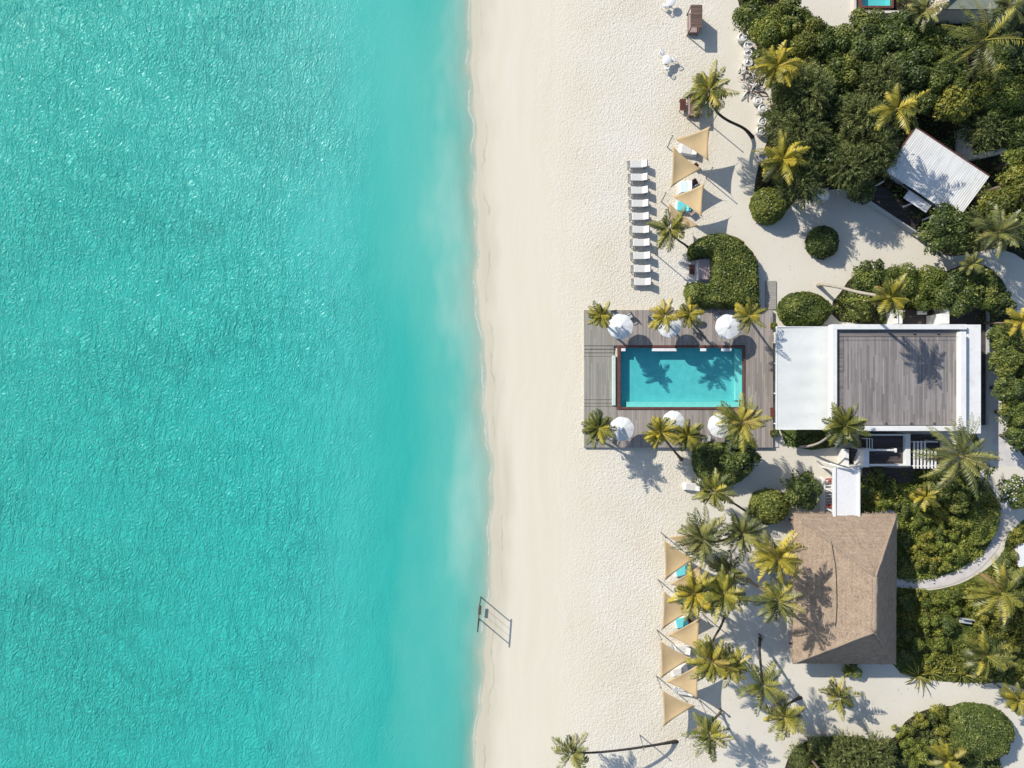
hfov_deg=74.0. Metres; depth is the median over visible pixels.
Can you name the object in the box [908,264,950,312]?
broadleaf tree
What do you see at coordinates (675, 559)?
shade sail
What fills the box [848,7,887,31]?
broadleaf tree
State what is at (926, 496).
palm tree
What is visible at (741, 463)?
broadleaf tree
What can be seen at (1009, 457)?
path
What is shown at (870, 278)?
broadleaf tree
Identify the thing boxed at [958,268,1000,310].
broadleaf tree
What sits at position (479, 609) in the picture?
beach swing
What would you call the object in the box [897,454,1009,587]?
path
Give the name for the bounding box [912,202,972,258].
broadleaf tree
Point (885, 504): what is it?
shrub
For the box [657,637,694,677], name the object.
shade sail
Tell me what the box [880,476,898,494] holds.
shrub
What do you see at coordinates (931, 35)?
broadleaf tree
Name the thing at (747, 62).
tub chair
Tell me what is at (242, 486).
water
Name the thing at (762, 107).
tub chair
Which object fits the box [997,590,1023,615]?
strap leaf plant
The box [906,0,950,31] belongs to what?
palm tree
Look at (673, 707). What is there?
shade sail
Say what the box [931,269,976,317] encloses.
broadleaf tree
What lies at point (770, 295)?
boardwalk
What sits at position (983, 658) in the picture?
palm tree
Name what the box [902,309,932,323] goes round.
patio deck
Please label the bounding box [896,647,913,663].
shrub
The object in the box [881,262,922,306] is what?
broadleaf tree
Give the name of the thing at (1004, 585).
palm tree
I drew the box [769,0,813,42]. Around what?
broadleaf tree
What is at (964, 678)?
strap leaf plant
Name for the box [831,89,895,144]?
feathery tree
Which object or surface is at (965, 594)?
shrub
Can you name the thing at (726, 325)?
parasol
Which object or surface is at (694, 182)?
side table
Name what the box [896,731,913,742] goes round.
strap leaf plant
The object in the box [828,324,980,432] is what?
beach house
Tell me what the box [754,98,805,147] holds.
feathery tree
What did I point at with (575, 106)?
ground
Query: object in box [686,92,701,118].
cabana
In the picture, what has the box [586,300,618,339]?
palm tree
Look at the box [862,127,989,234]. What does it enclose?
white villa
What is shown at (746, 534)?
palm tree
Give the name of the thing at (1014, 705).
palm tree
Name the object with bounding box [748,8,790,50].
broadleaf tree
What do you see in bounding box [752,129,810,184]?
palm tree
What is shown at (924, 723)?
shrub
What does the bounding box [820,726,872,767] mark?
bush
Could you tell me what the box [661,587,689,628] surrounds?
shade sail
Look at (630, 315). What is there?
deck armchair
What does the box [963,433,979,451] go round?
shrub
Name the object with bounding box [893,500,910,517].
shrub
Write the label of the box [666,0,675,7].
round table
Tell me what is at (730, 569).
palm tree
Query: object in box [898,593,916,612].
shrub
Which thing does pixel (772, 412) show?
bench
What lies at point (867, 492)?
shrub
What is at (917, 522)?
shrub
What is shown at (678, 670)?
day bed
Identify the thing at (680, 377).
swimming pool
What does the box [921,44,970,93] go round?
broadleaf tree
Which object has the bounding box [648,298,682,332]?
palm tree
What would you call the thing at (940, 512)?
shrub
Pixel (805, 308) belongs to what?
clipped bush
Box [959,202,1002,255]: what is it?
feathery tree
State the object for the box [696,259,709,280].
day bed
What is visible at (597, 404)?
deck step
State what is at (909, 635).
shrub
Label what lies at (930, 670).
strap leaf plant
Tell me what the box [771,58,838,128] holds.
feathery tree
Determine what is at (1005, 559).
shrub
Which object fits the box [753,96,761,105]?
tub chair
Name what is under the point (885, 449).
stair terrace
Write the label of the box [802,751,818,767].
shrub
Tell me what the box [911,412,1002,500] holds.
palm tree
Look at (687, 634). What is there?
shade sail
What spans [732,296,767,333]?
palm tree
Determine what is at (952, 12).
flat roof house
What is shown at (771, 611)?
palm tree
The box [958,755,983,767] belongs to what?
shrub
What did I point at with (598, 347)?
deck step
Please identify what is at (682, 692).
day bed
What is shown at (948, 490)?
broadleaf tree
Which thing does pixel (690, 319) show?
palm tree
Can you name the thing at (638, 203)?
sun lounger
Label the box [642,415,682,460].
palm tree
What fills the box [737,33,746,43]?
tub chair
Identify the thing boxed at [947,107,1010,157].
feathery tree
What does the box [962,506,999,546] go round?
clipped hedge
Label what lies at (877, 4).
swimming pool
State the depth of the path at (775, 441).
67.90 m
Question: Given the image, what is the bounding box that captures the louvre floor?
[862,468,913,481]
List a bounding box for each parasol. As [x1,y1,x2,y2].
[608,314,632,338]
[610,417,633,440]
[658,315,680,337]
[663,411,683,430]
[708,414,730,437]
[715,314,739,338]
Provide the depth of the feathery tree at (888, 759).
65.68 m
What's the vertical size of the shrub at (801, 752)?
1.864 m
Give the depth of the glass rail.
67.30 m
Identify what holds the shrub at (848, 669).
on the ground at (575, 106)
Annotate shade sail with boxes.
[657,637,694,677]
[660,688,694,730]
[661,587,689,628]
[663,541,692,583]
[664,534,700,550]
[664,665,699,701]
[665,566,700,586]
[666,199,701,230]
[668,615,701,649]
[671,123,712,162]
[671,143,705,186]
[671,180,706,219]
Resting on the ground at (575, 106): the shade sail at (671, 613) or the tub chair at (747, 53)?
the tub chair at (747, 53)
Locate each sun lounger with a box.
[627,159,647,169]
[628,173,647,182]
[628,186,648,195]
[628,199,648,207]
[629,212,649,220]
[629,225,649,233]
[630,238,649,246]
[630,251,650,259]
[630,265,650,272]
[631,278,651,285]
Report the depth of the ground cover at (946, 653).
67.79 m
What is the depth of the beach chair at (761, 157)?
67.53 m
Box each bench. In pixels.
[769,407,774,417]
[958,617,974,623]
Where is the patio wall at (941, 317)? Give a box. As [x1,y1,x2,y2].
[886,305,948,323]
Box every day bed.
[671,663,688,676]
[673,644,690,654]
[674,564,689,576]
[674,616,688,627]
[675,201,690,212]
[676,686,692,696]
[677,180,692,193]
[679,144,696,156]
[683,482,699,491]
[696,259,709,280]
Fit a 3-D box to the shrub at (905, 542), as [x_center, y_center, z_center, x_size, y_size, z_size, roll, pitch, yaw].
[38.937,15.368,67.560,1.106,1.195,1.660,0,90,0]
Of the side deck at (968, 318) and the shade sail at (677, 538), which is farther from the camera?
the side deck at (968, 318)
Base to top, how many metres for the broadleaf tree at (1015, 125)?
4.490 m
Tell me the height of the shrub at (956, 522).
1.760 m
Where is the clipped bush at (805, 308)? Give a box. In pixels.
[776,291,833,325]
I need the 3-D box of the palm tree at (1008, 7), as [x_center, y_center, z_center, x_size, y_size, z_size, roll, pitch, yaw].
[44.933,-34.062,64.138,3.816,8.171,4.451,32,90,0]
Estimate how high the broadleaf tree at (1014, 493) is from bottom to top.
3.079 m
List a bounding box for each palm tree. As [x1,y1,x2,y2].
[551,731,678,767]
[581,408,617,448]
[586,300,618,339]
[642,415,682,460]
[647,206,687,252]
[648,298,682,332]
[667,563,715,621]
[670,419,707,453]
[672,504,768,568]
[675,297,705,338]
[681,710,733,761]
[682,59,753,138]
[683,614,738,683]
[691,467,750,516]
[699,564,753,623]
[705,551,747,593]
[705,642,751,688]
[712,392,772,456]
[718,509,768,563]
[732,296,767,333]
[735,636,787,716]
[746,573,805,624]
[748,40,808,89]
[749,529,807,583]
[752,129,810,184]
[758,694,806,741]
[798,401,872,447]
[816,273,908,319]
[819,676,863,721]
[868,83,930,133]
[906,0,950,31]
[908,482,940,511]
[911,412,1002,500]
[925,738,967,767]
[941,1,1023,84]
[949,252,984,274]
[957,204,1023,258]
[961,626,1017,679]
[962,553,1023,634]
[967,0,1023,39]
[981,307,1023,338]
[991,680,1023,716]
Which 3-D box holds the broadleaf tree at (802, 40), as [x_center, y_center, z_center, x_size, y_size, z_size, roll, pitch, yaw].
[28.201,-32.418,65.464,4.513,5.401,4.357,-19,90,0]
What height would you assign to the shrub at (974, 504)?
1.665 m
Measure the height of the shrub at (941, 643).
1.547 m
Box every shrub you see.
[783,741,812,767]
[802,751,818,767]
[805,734,834,760]
[842,664,862,678]
[860,487,874,499]
[874,468,886,482]
[875,499,891,510]
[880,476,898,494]
[881,736,898,753]
[891,724,907,738]
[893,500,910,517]
[896,625,913,641]
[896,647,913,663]
[897,555,912,568]
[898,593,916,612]
[899,737,921,757]
[900,532,910,547]
[903,545,918,554]
[907,711,928,734]
[908,550,928,568]
[908,748,928,767]
[909,633,924,652]
[911,515,929,532]
[913,588,927,601]
[916,614,940,633]
[917,530,936,552]
[920,738,937,754]
[921,590,945,613]
[923,651,935,665]
[927,556,942,572]
[928,703,947,720]
[931,524,947,535]
[932,504,949,525]
[932,628,947,650]
[934,719,951,736]
[935,532,956,553]
[938,616,957,635]
[939,561,953,571]
[939,587,963,606]
[945,544,967,562]
[946,513,962,529]
[948,605,961,615]
[952,517,973,534]
[957,663,967,675]
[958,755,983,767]
[959,588,976,604]
[962,475,984,495]
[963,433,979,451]
[966,599,981,611]
[968,491,984,510]
[971,608,993,632]
[977,575,992,591]
[980,631,997,644]
[988,614,1013,640]
[995,658,1013,677]
[999,551,1018,572]
[1001,636,1020,654]
[1007,527,1023,545]
[1007,568,1022,584]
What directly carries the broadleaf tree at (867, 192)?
on the ground at (575, 106)
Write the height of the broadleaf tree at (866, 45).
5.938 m
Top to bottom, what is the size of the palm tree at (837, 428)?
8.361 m
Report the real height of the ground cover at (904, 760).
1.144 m
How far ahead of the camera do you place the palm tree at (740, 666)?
62.45 m
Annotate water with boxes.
[0,0,492,767]
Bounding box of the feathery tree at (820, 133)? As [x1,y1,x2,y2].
[773,101,831,157]
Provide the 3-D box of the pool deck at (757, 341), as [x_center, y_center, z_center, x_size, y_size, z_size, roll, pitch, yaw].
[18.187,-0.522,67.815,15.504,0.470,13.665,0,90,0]
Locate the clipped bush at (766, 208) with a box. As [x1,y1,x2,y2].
[748,186,787,225]
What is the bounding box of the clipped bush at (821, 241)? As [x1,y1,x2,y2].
[804,225,839,259]
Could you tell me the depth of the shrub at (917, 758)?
66.76 m
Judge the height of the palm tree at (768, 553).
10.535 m
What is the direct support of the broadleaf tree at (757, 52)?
on the ground at (575, 106)
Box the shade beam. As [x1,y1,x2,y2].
[816,460,852,470]
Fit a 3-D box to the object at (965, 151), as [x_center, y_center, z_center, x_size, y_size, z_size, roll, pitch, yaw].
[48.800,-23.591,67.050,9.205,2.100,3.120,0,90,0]
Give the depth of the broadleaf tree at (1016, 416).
65.22 m
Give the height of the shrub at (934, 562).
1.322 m
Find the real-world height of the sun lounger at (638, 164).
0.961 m
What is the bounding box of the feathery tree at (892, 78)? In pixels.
[853,52,906,106]
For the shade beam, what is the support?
on the ground at (575, 106)
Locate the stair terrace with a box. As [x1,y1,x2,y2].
[838,432,910,467]
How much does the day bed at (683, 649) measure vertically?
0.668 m
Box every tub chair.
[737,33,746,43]
[743,40,752,49]
[743,49,752,57]
[743,58,752,67]
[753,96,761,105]
[755,126,765,136]
[757,104,767,113]
[757,117,766,125]
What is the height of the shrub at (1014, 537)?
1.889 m
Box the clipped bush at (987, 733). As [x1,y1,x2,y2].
[945,702,1015,760]
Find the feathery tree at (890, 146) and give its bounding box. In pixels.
[846,123,903,184]
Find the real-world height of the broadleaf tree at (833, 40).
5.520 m
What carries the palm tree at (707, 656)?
on the ground at (575, 106)
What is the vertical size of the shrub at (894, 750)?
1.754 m
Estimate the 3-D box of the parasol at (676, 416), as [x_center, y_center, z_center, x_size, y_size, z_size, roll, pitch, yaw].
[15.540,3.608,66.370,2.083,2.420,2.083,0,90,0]
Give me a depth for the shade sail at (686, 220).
65.41 m
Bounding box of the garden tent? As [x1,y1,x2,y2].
[812,188,828,203]
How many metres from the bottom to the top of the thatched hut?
8.338 m
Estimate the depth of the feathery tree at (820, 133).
62.60 m
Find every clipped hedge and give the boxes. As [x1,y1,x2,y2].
[683,233,759,308]
[691,441,751,485]
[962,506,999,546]
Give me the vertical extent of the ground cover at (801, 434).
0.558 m
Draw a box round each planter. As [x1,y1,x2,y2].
[769,322,777,328]
[769,428,779,437]
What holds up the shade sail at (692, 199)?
attached to the sail pole
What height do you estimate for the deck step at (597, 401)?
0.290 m
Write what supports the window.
in the white villa
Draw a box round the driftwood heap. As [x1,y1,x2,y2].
[737,63,767,101]
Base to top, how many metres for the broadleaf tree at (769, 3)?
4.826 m
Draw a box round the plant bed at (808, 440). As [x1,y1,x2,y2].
[792,435,836,448]
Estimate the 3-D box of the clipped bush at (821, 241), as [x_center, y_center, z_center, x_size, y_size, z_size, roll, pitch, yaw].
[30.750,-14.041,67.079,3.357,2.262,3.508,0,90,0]
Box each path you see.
[773,345,777,446]
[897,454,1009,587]
[992,372,1023,465]
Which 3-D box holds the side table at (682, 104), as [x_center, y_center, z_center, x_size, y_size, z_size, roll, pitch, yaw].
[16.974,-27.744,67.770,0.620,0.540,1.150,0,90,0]
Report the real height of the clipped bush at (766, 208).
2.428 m
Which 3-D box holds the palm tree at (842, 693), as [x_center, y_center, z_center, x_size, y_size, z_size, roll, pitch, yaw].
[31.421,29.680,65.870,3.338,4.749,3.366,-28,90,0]
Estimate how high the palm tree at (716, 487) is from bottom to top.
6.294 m
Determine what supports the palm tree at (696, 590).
on the ground at (575, 106)
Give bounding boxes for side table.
[679,99,685,111]
[687,209,695,216]
[688,264,694,274]
[692,178,697,185]
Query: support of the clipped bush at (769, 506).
on the ground at (575, 106)
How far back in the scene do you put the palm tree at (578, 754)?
62.78 m
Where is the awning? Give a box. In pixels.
[773,326,827,429]
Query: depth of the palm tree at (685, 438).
63.24 m
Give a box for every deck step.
[584,346,612,348]
[584,350,612,352]
[584,353,612,355]
[584,400,616,402]
[584,403,616,405]
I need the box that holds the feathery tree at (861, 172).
[818,135,879,196]
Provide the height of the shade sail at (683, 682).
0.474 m
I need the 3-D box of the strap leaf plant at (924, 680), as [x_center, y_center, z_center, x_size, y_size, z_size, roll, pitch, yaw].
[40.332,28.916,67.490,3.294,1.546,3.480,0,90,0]
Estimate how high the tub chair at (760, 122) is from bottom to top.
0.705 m
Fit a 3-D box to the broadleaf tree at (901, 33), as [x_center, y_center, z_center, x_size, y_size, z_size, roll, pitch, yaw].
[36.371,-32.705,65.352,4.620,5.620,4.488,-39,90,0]
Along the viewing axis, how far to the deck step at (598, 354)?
67.78 m
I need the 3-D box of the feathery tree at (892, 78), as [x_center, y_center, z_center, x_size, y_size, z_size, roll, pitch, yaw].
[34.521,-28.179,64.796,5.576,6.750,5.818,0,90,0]
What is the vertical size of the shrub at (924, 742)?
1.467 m
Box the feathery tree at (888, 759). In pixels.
[848,726,898,767]
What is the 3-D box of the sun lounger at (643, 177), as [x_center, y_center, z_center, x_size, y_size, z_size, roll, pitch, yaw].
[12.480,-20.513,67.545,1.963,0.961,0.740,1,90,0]
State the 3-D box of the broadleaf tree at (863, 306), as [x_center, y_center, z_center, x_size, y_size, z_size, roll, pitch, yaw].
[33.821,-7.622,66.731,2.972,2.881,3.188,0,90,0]
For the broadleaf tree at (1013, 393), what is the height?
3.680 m
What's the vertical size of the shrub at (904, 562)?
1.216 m
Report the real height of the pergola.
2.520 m
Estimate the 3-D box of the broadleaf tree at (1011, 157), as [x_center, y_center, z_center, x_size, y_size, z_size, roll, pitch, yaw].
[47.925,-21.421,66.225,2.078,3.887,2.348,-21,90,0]
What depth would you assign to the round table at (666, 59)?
67.25 m
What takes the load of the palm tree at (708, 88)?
on the ground at (575, 106)
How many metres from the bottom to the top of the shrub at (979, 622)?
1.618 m
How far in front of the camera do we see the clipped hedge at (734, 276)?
66.45 m
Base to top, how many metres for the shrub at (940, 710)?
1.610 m
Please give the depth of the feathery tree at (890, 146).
62.78 m
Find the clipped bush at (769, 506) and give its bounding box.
[748,487,790,524]
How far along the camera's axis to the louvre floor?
67.70 m
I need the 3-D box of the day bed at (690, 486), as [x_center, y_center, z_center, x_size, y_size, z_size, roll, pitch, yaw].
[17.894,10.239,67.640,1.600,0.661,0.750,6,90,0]
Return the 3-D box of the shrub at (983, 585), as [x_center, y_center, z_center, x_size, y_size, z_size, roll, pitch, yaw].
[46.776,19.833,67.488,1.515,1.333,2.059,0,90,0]
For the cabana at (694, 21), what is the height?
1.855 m
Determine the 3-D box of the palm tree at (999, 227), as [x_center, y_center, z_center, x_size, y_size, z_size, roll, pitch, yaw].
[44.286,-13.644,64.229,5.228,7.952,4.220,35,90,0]
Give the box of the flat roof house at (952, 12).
[926,0,1021,23]
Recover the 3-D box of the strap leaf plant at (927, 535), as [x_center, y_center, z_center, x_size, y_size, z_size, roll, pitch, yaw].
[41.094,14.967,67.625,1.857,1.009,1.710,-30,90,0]
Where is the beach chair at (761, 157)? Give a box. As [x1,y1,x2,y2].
[756,152,766,162]
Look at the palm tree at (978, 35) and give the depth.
59.98 m
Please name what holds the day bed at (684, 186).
on the ground at (575, 106)
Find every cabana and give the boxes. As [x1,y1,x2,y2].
[686,5,701,35]
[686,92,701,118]
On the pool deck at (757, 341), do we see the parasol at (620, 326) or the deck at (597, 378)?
the parasol at (620, 326)
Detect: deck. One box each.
[584,310,616,447]
[617,310,772,447]
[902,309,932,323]
[911,434,939,469]
[949,304,985,424]
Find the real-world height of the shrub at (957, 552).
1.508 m
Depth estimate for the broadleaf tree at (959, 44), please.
63.93 m
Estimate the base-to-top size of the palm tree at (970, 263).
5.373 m
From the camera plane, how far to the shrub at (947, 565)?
67.28 m
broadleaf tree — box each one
[719,435,761,474]
[731,0,771,38]
[739,0,778,5]
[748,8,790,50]
[751,42,783,66]
[766,77,800,107]
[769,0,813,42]
[779,468,823,510]
[787,16,824,63]
[800,126,845,171]
[811,90,860,135]
[812,20,855,66]
[819,52,861,93]
[842,23,888,73]
[844,292,874,321]
[847,177,876,204]
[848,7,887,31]
[851,258,889,297]
[879,10,921,59]
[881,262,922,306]
[885,44,936,89]
[899,85,940,116]
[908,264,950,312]
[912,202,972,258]
[914,22,943,51]
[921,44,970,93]
[925,467,959,500]
[927,82,985,126]
[928,25,970,61]
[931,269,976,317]
[941,484,973,514]
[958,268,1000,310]
[972,186,1023,227]
[974,63,1023,121]
[981,283,1017,316]
[982,31,1023,77]
[984,159,1023,197]
[985,206,1023,242]
[985,323,1021,354]
[986,344,1023,377]
[989,375,1023,402]
[990,146,1023,170]
[994,106,1023,150]
[994,399,1023,426]
[996,473,1023,509]
[999,425,1023,451]
[1015,616,1023,636]
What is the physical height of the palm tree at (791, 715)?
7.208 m
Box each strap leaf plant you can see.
[861,470,877,483]
[868,491,881,503]
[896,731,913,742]
[901,658,934,692]
[917,525,934,542]
[919,660,942,681]
[930,624,945,637]
[951,662,973,684]
[968,579,988,602]
[995,673,1011,682]
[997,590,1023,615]
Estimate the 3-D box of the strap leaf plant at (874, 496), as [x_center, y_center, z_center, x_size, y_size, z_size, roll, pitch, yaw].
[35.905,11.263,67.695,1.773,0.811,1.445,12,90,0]
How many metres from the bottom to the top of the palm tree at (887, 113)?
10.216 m
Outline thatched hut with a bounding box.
[788,511,897,664]
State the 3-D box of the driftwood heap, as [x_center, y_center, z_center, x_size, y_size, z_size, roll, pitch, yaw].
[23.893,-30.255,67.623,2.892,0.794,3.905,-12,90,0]
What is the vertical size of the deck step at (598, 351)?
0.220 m
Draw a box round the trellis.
[820,477,831,512]
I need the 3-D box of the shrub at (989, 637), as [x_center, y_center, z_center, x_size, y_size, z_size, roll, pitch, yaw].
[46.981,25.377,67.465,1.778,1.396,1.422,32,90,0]
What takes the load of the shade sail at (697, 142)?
attached to the sail pole
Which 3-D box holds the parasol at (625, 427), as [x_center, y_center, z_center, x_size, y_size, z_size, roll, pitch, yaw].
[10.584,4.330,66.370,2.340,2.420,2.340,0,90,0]
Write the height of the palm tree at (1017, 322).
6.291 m
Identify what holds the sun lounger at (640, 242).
on the ground at (575, 106)
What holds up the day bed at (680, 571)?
on the ground at (575, 106)
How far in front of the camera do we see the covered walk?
65.36 m
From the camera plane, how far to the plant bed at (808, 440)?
67.62 m
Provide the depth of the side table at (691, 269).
67.50 m
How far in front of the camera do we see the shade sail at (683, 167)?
65.43 m
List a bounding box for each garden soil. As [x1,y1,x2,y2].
[780,430,834,449]
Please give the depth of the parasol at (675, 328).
65.39 m
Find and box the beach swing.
[477,597,481,631]
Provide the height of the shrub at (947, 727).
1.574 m
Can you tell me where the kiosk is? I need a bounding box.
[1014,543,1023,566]
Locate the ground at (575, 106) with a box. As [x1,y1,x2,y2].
[463,0,1023,767]
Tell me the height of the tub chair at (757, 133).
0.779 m
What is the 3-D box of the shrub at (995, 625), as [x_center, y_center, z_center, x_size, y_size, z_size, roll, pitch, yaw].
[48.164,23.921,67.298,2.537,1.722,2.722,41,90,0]
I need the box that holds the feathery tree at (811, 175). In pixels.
[771,151,827,211]
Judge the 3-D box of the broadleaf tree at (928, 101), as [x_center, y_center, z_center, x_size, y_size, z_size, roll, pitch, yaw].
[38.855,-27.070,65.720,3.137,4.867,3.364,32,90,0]
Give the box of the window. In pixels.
[901,183,927,200]
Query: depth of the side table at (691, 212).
67.50 m
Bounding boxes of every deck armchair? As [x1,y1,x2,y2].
[626,312,633,318]
[647,316,653,322]
[704,435,711,441]
[712,311,720,318]
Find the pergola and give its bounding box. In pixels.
[911,440,937,468]
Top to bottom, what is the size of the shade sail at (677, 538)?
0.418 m
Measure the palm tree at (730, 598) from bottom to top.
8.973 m
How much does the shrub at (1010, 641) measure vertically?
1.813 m
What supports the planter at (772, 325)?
on the pool deck at (757, 341)
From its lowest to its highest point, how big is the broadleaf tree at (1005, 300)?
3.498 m
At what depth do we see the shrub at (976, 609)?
67.03 m
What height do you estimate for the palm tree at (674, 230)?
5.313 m
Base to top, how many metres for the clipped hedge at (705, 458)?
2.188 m
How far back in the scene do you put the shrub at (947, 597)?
67.02 m
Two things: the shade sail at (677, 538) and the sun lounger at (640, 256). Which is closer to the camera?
the shade sail at (677, 538)
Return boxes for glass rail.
[986,311,988,424]
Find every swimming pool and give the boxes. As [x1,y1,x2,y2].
[612,345,744,409]
[852,0,898,14]
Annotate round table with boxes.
[662,55,671,64]
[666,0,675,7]
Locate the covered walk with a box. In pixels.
[821,466,859,516]
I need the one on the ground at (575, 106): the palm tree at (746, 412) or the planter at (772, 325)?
the palm tree at (746, 412)
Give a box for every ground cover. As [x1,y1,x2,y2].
[742,0,1023,255]
[783,430,830,448]
[788,707,1015,767]
[833,267,1023,453]
[860,464,1002,583]
[896,522,1023,687]
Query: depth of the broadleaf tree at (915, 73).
62.90 m
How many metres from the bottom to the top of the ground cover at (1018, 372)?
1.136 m
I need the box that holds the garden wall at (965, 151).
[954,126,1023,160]
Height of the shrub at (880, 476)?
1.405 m
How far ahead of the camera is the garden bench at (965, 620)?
67.52 m
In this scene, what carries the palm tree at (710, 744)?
on the ground at (575, 106)
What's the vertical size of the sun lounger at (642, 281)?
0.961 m
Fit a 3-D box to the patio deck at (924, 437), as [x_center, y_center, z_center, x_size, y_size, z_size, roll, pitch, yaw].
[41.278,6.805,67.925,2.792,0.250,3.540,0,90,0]
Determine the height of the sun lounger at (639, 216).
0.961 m
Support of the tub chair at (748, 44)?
on the ground at (575, 106)
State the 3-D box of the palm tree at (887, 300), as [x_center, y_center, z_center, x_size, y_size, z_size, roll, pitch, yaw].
[32.091,-7.809,62.441,3.457,11.591,4.746,0,90,0]
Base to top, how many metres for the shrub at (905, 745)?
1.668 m
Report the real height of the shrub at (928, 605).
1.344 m
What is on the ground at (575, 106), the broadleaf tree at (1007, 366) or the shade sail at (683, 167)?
the broadleaf tree at (1007, 366)
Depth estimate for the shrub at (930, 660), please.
67.33 m
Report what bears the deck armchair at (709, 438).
on the pool deck at (757, 341)
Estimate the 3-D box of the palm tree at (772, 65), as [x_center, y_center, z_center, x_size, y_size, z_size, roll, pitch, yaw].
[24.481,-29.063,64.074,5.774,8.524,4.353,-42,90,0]
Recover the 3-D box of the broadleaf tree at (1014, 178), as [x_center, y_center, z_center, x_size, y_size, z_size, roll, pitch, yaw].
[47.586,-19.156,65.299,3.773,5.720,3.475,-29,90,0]
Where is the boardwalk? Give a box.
[765,281,775,309]

